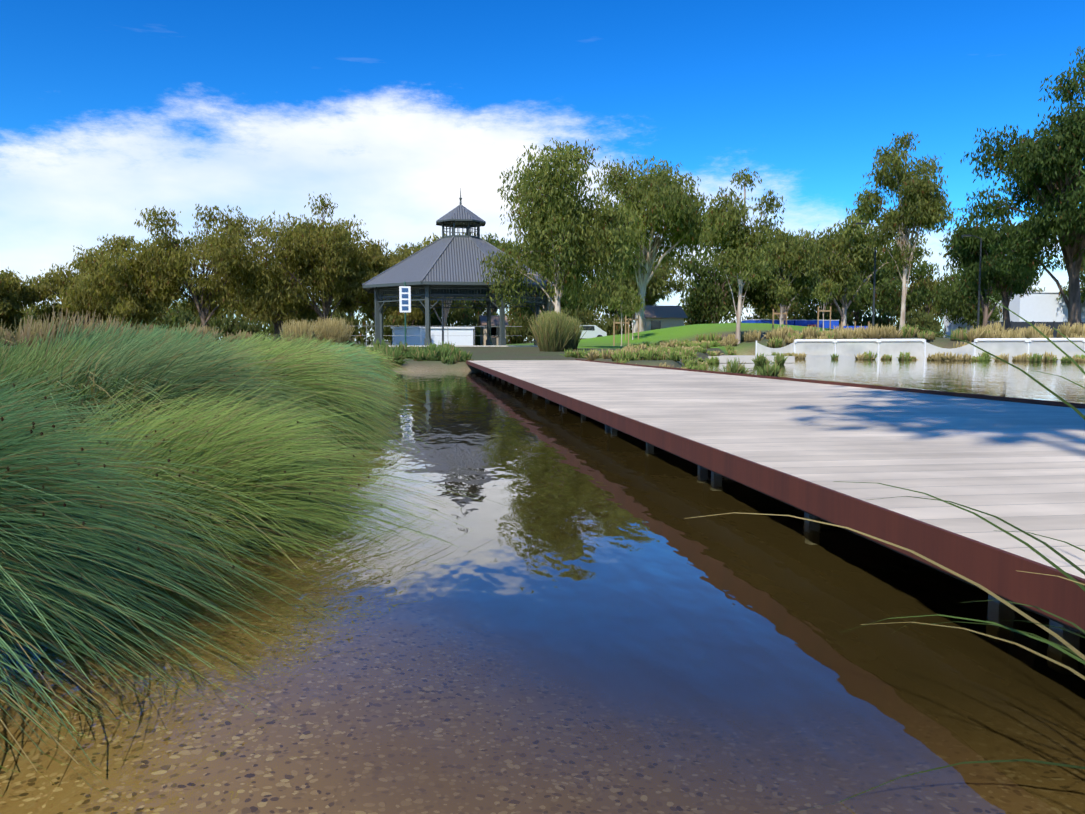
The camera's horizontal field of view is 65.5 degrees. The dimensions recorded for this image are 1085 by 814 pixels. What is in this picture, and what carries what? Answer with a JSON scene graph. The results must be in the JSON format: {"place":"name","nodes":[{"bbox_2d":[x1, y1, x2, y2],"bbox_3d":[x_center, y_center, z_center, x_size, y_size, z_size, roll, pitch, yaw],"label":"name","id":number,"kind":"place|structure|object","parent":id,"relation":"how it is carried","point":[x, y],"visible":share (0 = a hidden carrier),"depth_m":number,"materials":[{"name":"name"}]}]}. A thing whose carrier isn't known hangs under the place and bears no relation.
{"place":"outdoors","nodes":[
{"label":"outdoors","id":0,"kind":"place"},
{"bbox_2d":[0,323,1081,629],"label":"ground","id":1,"kind":"structure","parent":0,"point":[526,351],"depth_m":40.55,"materials":[{"name":"green plant"}]},
{"bbox_2d":[0,267,45,331],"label":"tree","id":2,"kind":"object","parent":1,"relation":"on","point":[16,294],"visible":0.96,"depth_m":73.91,"materials":[{"name":"green plant"}]},
{"bbox_2d":[19,302,37,312],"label":"tree","id":3,"kind":"object","parent":1,"relation":"on","point":[25,309],"visible":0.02,"depth_m":172.38,"materials":[{"name":"green plant"}]},
{"bbox_2d":[17,304,40,327],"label":"tree","id":4,"kind":"object","parent":1,"relation":"on","point":[32,312],"depth_m":94.28,"materials":[{"name":"green plant"}]},
{"bbox_2d":[17,302,52,319],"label":"tree","id":5,"kind":"object","parent":1,"relation":"on","point":[26,311],"visible":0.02,"depth_m":162.69,"materials":[{"name":"green plant"}]},
{"bbox_2d":[23,257,123,328],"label":"tree","id":6,"kind":"object","parent":1,"relation":"on","point":[50,286],"visible":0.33,"depth_m":78.59,"materials":[{"name":"green plant"}]},
{"bbox_2d":[56,233,191,328],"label":"tree","id":7,"kind":"object","parent":1,"relation":"on","point":[116,286],"visible":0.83,"depth_m":73.30,"materials":[{"name":"green plant"}]},
{"bbox_2d":[135,303,161,331],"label":"tree","id":8,"kind":"object","parent":1,"relation":"on","point":[149,319],"visible":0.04,"depth_m":147.02,"materials":[{"name":"green plant"}]},
{"bbox_2d":[146,306,219,335],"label":"shrub","id":9,"kind":"object","parent":1,"relation":"on","point":[180,318],"visible":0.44,"depth_m":98.46,"materials":[{"name":"green plant"}]},
{"bbox_2d":[119,204,259,328],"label":"tree","id":10,"kind":"object","parent":1,"relation":"on","point":[212,293],"visible":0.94,"depth_m":73.54,"materials":[{"name":"green plant"}]},
{"bbox_2d":[155,299,241,327],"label":"tree","id":11,"kind":"object","parent":1,"relation":"on","point":[179,304],"visible":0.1,"depth_m":143.19,"materials":[{"name":"green plant"}]},
{"bbox_2d":[207,314,274,342],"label":"shrub","id":12,"kind":"object","parent":1,"relation":"on","point":[233,327],"visible":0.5,"depth_m":101.65,"materials":[{"name":"green plant"}]},
{"bbox_2d":[0,316,505,790],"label":"sedges","id":13,"kind":"object","parent":1,"relation":"on","point":[178,450],"visible":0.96,"depth_m":2.67,"materials":[{"name":"green plant"}]},
{"bbox_2d":[221,297,320,335],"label":"tree","id":14,"kind":"object","parent":1,"relation":"on","point":[247,319],"depth_m":141.57,"materials":[{"name":"green plant"}]},
{"bbox_2d":[206,217,340,342],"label":"tree","id":15,"kind":"object","parent":1,"relation":"on","point":[258,288],"visible":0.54,"depth_m":75.43,"materials":[{"name":"green plant"}]},
{"bbox_2d":[233,260,322,345],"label":"tree","id":16,"kind":"object","parent":1,"relation":"on","point":[275,326],"visible":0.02,"depth_m":91.59,"materials":[{"name":"green plant"}]},
{"bbox_2d":[264,314,311,336],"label":"shrub","id":17,"kind":"object","parent":1,"relation":"on","point":[272,328],"visible":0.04,"depth_m":103.11,"materials":[{"name":"green plant"}]},
{"bbox_2d":[237,193,391,321],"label":"tree","id":18,"kind":"object","parent":1,"relation":"on","point":[309,240],"visible":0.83,"depth_m":74.83,"materials":[{"name":"green plant"}]},
{"bbox_2d":[316,294,365,341],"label":"tree","id":19,"kind":"object","parent":1,"relation":"on","point":[359,309],"visible":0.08,"depth_m":150.13,"materials":[{"name":"green plant"}]},
{"bbox_2d":[308,307,374,345],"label":"shrub","id":20,"kind":"object","parent":1,"relation":"on","point":[356,324],"visible":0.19,"depth_m":97.09,"materials":[{"name":"green plant"}]},
{"bbox_2d":[334,243,410,321],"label":"tree","id":21,"kind":"object","parent":1,"relation":"on","point":[380,261],"visible":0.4,"depth_m":79.03,"materials":[{"name":"green plant"}]},
{"bbox_2d":[374,312,424,344],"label":"shrub","id":22,"kind":"object","parent":1,"relation":"on","point":[387,329],"visible":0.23,"depth_m":94.18,"materials":[{"name":"green plant"}]},
{"bbox_2d":[282,326,521,345],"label":"yard fence","id":23,"kind":"object","parent":1,"relation":"on","point":[366,335],"visible":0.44,"depth_m":79.17,"materials":[{"name":"metal"}]},
{"bbox_2d":[399,281,410,345],"bbox_3d":[-5.136,-3.299,31.602,0.420,2.820,0.098,-1,4,-8],"label":"sign post","id":24,"kind":"object","parent":1,"relation":"on","point":[404,298],"visible":0.9,"depth_m":31.50,"materials":[{"name":"white metal"}]},
{"bbox_2d":[365,242,459,326],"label":"tree","id":25,"kind":"object","parent":1,"relation":"on","point":[416,315],"visible":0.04,"depth_m":94.72,"materials":[{"name":"green plant"}]},
{"bbox_2d":[385,242,459,324],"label":"tree","id":26,"kind":"object","parent":1,"relation":"on","point":[435,305],"depth_m":103.55,"materials":[{"name":"green plant"}]},
{"bbox_2d":[391,327,473,345],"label":"wall","id":27,"kind":"structure","parent":1,"relation":"on","point":[459,335],"depth_m":83.00,"materials":[{"name":"white paint"}]},
{"bbox_2d":[388,230,494,326],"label":"tree","id":28,"kind":"object","parent":1,"relation":"on","point":[415,250],"visible":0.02,"depth_m":88.46,"materials":[{"name":"green plant"}]},
{"bbox_2d":[442,297,443,341],"bbox_3d":[-8.196,-7.051,63.097,1.640,5.400,0.280,-1,4,-8],"label":"post","id":29,"kind":"object","parent":1,"relation":"on","point":[442,323],"visible":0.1,"depth_m":63.20,"materials":[{"name":"grey metal"}]},
{"bbox_2d":[417,305,479,344],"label":"shrub","id":30,"kind":"object","parent":1,"relation":"on","point":[458,316],"visible":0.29,"depth_m":101.61,"materials":[{"name":"green plant"}]},
{"bbox_2d":[441,297,466,312],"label":"tree","id":31,"kind":"object","parent":1,"relation":"on","point":[456,305],"depth_m":165.32,"materials":[{"name":"green plant"}]},
{"bbox_2d":[362,188,553,346],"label":"rotunda","id":32,"kind":"structure","parent":1,"relation":"on","point":[447,266],"depth_m":38.28,"materials":[{"name":"silver metal"}]},
{"bbox_2d":[448,297,514,332],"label":"tree","id":33,"kind":"object","parent":1,"relation":"on","point":[480,310],"visible":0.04,"depth_m":175.50,"materials":[{"name":"green plant"}]},
{"bbox_2d":[457,233,522,321],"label":"tree","id":34,"kind":"object","parent":1,"relation":"on","point":[476,310],"visible":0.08,"depth_m":115.75,"materials":[{"name":"green plant"}]},
{"bbox_2d":[478,315,508,344],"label":"beige building","id":35,"kind":"structure","parent":1,"relation":"on","point":[495,331],"depth_m":91.95,"materials":[{"name":"beige"}]},
{"bbox_2d":[474,312,531,343],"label":"shrub","id":36,"kind":"object","parent":1,"relation":"on","point":[514,335],"visible":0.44,"depth_m":104.97,"materials":[{"name":"green plant"}]},
{"bbox_2d":[505,303,530,321],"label":"tree","id":37,"kind":"object","parent":1,"relation":"on","point":[516,313],"visible":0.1,"depth_m":187.38,"materials":[{"name":"green plant"}]},
{"bbox_2d":[489,228,574,315],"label":"tree","id":38,"kind":"object","parent":1,"relation":"on","point":[551,305],"visible":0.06,"depth_m":79.34,"materials":[{"name":"green plant"}]},
{"bbox_2d":[0,305,1084,375],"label":"grass tufts","id":39,"kind":"object","parent":1,"relation":"on","point":[555,332],"visible":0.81,"depth_m":32.26,"materials":[{"name":"green plant"}]},
{"bbox_2d":[512,272,591,317],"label":"tree","id":40,"kind":"object","parent":1,"relation":"on","point":[530,311],"visible":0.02,"depth_m":121.93,"materials":[{"name":"green plant"}]},
{"bbox_2d":[518,306,597,342],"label":"shrub","id":41,"kind":"object","parent":1,"relation":"on","point":[581,318],"visible":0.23,"depth_m":104.03,"materials":[{"name":"green plant"}]},
{"bbox_2d":[477,138,644,318],"bbox_3d":[0.591,-6.636,35.015,6.617,8.534,6.953,-1,4,-8],"label":"tree","id":42,"kind":"object","parent":1,"relation":"on","point":[571,245],"visible":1,"depth_m":33.58,"materials":[{"name":"green plant"}]},
{"bbox_2d":[578,306,606,323],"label":"tree","id":43,"kind":"object","parent":1,"relation":"on","point":[588,313],"visible":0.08,"depth_m":198.47,"materials":[{"name":"green plant"}]},
{"bbox_2d":[580,325,606,338],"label":"white car","id":44,"kind":"object","parent":1,"relation":"on","point":[593,331],"visible":0.27,"depth_m":70.42,"materials":[{"name":"white paint"}]},
{"bbox_2d":[587,312,633,335],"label":"shrub","id":45,"kind":"object","parent":1,"relation":"on","point":[606,326],"visible":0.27,"depth_m":99.17,"materials":[{"name":"green plant"}]},
{"bbox_2d":[604,285,636,345],"bbox_3d":[4.770,-5.444,50.575,1.467,3.788,2.221,3,5,39],"label":"young tree","id":46,"kind":"object","parent":1,"relation":"on","point":[626,308],"visible":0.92,"depth_m":50.50,"materials":[{"name":"green plant"}]},
{"bbox_2d":[613,318,628,345],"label":"tree stakes","id":47,"kind":"object","parent":1,"relation":"on","point":[614,322],"visible":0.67,"depth_m":50.84,"materials":[{"name":"brown wood"}]},
{"bbox_2d":[573,258,670,320],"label":"tree","id":48,"kind":"object","parent":1,"relation":"on","point":[583,304],"visible":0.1,"depth_m":119.76,"materials":[{"name":"green plant"}]},
{"bbox_2d":[625,315,638,339],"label":"tree stakes","id":49,"kind":"object","parent":1,"relation":"on","point":[638,325],"visible":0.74,"depth_m":58.07,"materials":[{"name":"brown wood"}]},
{"bbox_2d":[620,287,645,339],"bbox_3d":[6.196,-6.426,58.116,1.987,3.828,1.915,-1,4,-8],"label":"young tree","id":50,"kind":"object","parent":1,"relation":"on","point":[637,304],"visible":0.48,"depth_m":58.10,"materials":[{"name":"green plant"}]},
{"bbox_2d":[585,240,691,305],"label":"tree","id":51,"kind":"object","parent":1,"relation":"on","point":[661,276],"visible":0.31,"depth_m":96.87,"materials":[{"name":"green plant"}]},
{"bbox_2d":[588,155,719,332],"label":"eucalyptus tree","id":52,"kind":"object","parent":1,"relation":"on","point":[659,200],"visible":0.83,"depth_m":67.27,"materials":[{"name":"green plant"}]},
{"bbox_2d":[633,305,687,330],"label":"house","id":53,"kind":"structure","parent":1,"relation":"on","point":[658,317],"depth_m":75.99,"materials":[{"name":"beige"}]},
{"bbox_2d":[680,300,710,322],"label":"tree","id":54,"kind":"object","parent":1,"relation":"on","point":[691,316],"visible":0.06,"depth_m":186.37,"materials":[{"name":"green plant"}]},
{"bbox_2d":[684,316,713,324],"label":"shrub","id":55,"kind":"object","parent":1,"relation":"on","point":[693,323],"depth_m":111.73,"materials":[{"name":"green plant"}]},
{"bbox_2d":[672,247,765,323],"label":"tree","id":56,"kind":"object","parent":1,"relation":"on","point":[712,290],"visible":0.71,"depth_m":107.02,"materials":[{"name":"green plant"}]},
{"bbox_2d":[698,167,785,343],"bbox_3d":[11.406,-8.602,48.552,4.533,10.272,5.700,-1,4,-8],"label":"tree","id":57,"kind":"object","parent":1,"relation":"on","point":[740,255],"visible":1,"depth_m":47.52,"materials":[{"name":"green plant"}]},
{"bbox_2d":[708,355,794,362],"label":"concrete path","id":58,"kind":"structure","parent":1,"relation":"on","point":[744,359],"depth_m":32.32,"materials":[{"name":"white concrete"}]},
{"bbox_2d":[727,313,779,322],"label":"shrub","id":59,"kind":"object","parent":1,"relation":"on","point":[759,317],"visible":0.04,"depth_m":108.91,"materials":[{"name":"green plant"}]},
{"bbox_2d":[772,309,786,329],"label":"tree stakes","id":60,"kind":"object","parent":1,"relation":"on","point":[773,318],"visible":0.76,"depth_m":54.27,"materials":[{"name":"brown wood"}]},
{"bbox_2d":[746,299,813,319],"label":"tree","id":61,"kind":"object","parent":1,"relation":"on","point":[777,310],"visible":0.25,"depth_m":170.92,"materials":[{"name":"green plant"}]},
{"bbox_2d":[727,230,835,319],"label":"tree","id":62,"kind":"object","parent":1,"relation":"on","point":[761,299],"visible":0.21,"depth_m":110.07,"materials":[{"name":"green plant"}]},
{"bbox_2d":[773,278,797,328],"bbox_3d":[15.489,-6.376,53.889,1.519,3.793,1.915,-1,4,-8],"label":"young tree","id":63,"kind":"object","parent":1,"relation":"on","point":[784,292],"visible":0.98,"depth_m":53.85,"materials":[{"name":"green plant"}]},
{"bbox_2d":[748,228,828,324],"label":"tree","id":64,"kind":"object","parent":1,"relation":"on","point":[803,281],"visible":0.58,"depth_m":84.82,"materials":[{"name":"green plant"}]},
{"bbox_2d":[741,319,869,328],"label":"blue fence","id":65,"kind":"object","parent":1,"relation":"on","point":[809,323],"visible":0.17,"depth_m":92.44,"materials":[{"name":"blue"}]},
{"bbox_2d":[776,304,851,325],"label":"shrub","id":66,"kind":"object","parent":1,"relation":"on","point":[812,314],"visible":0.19,"depth_m":107.23,"materials":[{"name":"green plant"}]},
{"bbox_2d":[817,307,830,330],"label":"tree stakes","id":67,"kind":"object","parent":1,"relation":"on","point":[818,318],"visible":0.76,"depth_m":58.90,"materials":[{"name":"brown wood"}]},
{"bbox_2d":[809,278,841,329],"bbox_3d":[19.660,-7.094,58.925,2.226,3.780,1.784,-1,4,-8],"label":"young tree","id":68,"kind":"object","parent":1,"relation":"on","point":[826,287],"visible":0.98,"depth_m":58.64,"materials":[{"name":"green plant"}]},
{"bbox_2d":[790,235,872,319],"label":"tree","id":69,"kind":"object","parent":1,"relation":"on","point":[828,305],"visible":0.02,"depth_m":119.26,"materials":[{"name":"green plant"}]},
{"bbox_2d":[765,207,932,328],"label":"eucalyptus tree","id":70,"kind":"object","parent":1,"relation":"on","point":[847,252],"visible":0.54,"depth_m":95.03,"materials":[{"name":"green plant"}]},
{"bbox_2d":[819,301,886,319],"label":"tree","id":71,"kind":"object","parent":1,"relation":"on","point":[862,306],"visible":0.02,"depth_m":163.83,"materials":[{"name":"green plant"}]},
{"bbox_2d":[856,222,875,325],"bbox_3d":[24.248,-9.567,63.376,1.640,8.400,0.280,-1,4,-8],"label":"light pole","id":72,"kind":"object","parent":1,"relation":"on","point":[873,311],"visible":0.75,"depth_m":63.44,"materials":[{"name":"black metal"}]},
{"bbox_2d":[823,252,910,321],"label":"tree","id":73,"kind":"object","parent":1,"relation":"on","point":[886,290],"visible":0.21,"depth_m":126.24,"materials":[{"name":"green plant"}]},
{"bbox_2d":[840,308,900,329],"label":"shrub","id":74,"kind":"object","parent":1,"relation":"on","point":[883,320],"visible":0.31,"depth_m":105.69,"materials":[{"name":"green plant"}]},
{"bbox_2d":[684,168,1084,801],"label":"grass blades","id":75,"kind":"object","parent":1,"relation":"on","point":[1064,642],"visible":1,"depth_m":1.12,"materials":[{"name":"green plant"}]},
{"bbox_2d":[870,237,941,319],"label":"tree","id":76,"kind":"object","parent":1,"relation":"on","point":[921,295],"visible":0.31,"depth_m":132.47,"materials":[{"name":"green plant"}]},
{"bbox_2d":[853,131,959,332],"bbox_3d":[25.283,-11.873,58.111,6.676,14.116,6.152,-1,4,-8],"label":"tree","id":77,"kind":"object","parent":1,"relation":"on","point":[921,201],"visible":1,"depth_m":57.52,"materials":[{"name":"green plant"}]},
{"bbox_2d":[893,305,944,336],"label":"shrub","id":78,"kind":"object","parent":1,"relation":"on","point":[915,318],"visible":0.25,"depth_m":109.37,"materials":[{"name":"green plant"}]},
{"bbox_2d":[906,273,950,323],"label":"tree","id":79,"kind":"object","parent":1,"relation":"on","point":[927,307],"visible":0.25,"depth_m":160.74,"materials":[{"name":"green plant"}]},
{"bbox_2d":[920,312,946,337],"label":"shrub","id":80,"kind":"object","parent":1,"relation":"on","point":[937,322],"visible":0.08,"depth_m":114.48,"materials":[{"name":"green plant"}]},
{"bbox_2d":[924,268,1002,330],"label":"tree","id":81,"kind":"object","parent":1,"relation":"on","point":[954,306],"visible":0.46,"depth_m":127.49,"materials":[{"name":"green plant"}]},
{"bbox_2d":[961,235,981,327],"bbox_3d":[32.767,-9.014,64.600,1.640,8.200,0.280,-1,4,-8],"label":"light pole","id":82,"kind":"object","parent":1,"relation":"on","point":[978,311],"visible":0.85,"depth_m":64.60,"materials":[{"name":"black metal"}]},
{"bbox_2d":[939,225,1040,327],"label":"tree","id":83,"kind":"object","parent":1,"relation":"on","point":[985,294],"visible":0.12,"depth_m":86.62,"materials":[{"name":"green plant"}]},
{"bbox_2d":[940,205,1050,331],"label":"tree","id":84,"kind":"object","parent":1,"relation":"on","point":[990,277],"visible":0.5,"depth_m":66.77,"materials":[{"name":"green plant"}]},
{"bbox_2d":[943,292,1084,337],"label":"white building","id":85,"kind":"structure","parent":1,"relation":"on","point":[1042,307],"depth_m":122.56,"materials":[{"name":"white paint"}]},
{"bbox_2d":[957,46,1084,326],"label":"tree","id":86,"kind":"object","parent":1,"relation":"on","point":[1045,175],"visible":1,"depth_m":53.35,"materials":[{"name":"green plant"}]},
{"bbox_2d":[988,321,1084,336],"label":"dark boundary fence","id":87,"kind":"object","parent":1,"relation":"on","point":[1054,324],"visible":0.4,"depth_m":108.11,"materials":[{"name":"grey"}]},
{"bbox_2d":[1029,287,1044,291],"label":"tree","id":88,"kind":"object","parent":1,"relation":"on","point":[1040,289],"visible":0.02,"depth_m":217.55,"materials":[{"name":"green plant"}]},
{"bbox_2d":[1056,253,1084,303],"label":"tree","id":89,"kind":"object","parent":1,"relation":"on","point":[1081,276],"visible":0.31,"depth_m":118.30,"materials":[{"name":"green plant"}]},
{"bbox_2d":[0,359,1084,813],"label":"water","id":90,"kind":"structure","parent":0,"point":[590,617],"depth_m":1.77,"materials":[{"name":"blue liquid"}]},
{"bbox_2d":[1,337,414,379],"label":"sedges","id":91,"kind":"object","parent":90,"relation":"in","point":[380,358],"visible":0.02,"depth_m":18.26,"materials":[{"name":"green plant"}]},
{"bbox_2d":[44,322,426,417],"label":"sedges","id":92,"kind":"object","parent":90,"relation":"in","point":[358,356],"visible":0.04,"depth_m":8.44,"materials":[{"name":"green plant"}]},
{"bbox_2d":[466,359,1084,634],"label":"boardwalk","id":93,"kind":"structure","parent":90,"relation":"in","point":[803,445],"depth_m":3.36,"materials":[{"name":"grey wood"}]},
{"bbox_2d":[481,370,1076,632],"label":"boardwalk posts","id":94,"kind":"object","parent":90,"relation":"in","point":[990,597],"depth_m":2.21,"materials":[{"name":"metal"}]},
{"bbox_2d":[755,338,1084,360],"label":"retaining wall","id":95,"kind":"structure","parent":90,"relation":"in","point":[921,349],"depth_m":39.63,"materials":[{"name":"white paint"}]},
{"bbox_2d":[0,0,1084,340],"label":"sky","id":96,"kind":"structure","parent":0,"point":[110,109],"materials":[{"name":"blue"}]}
]}

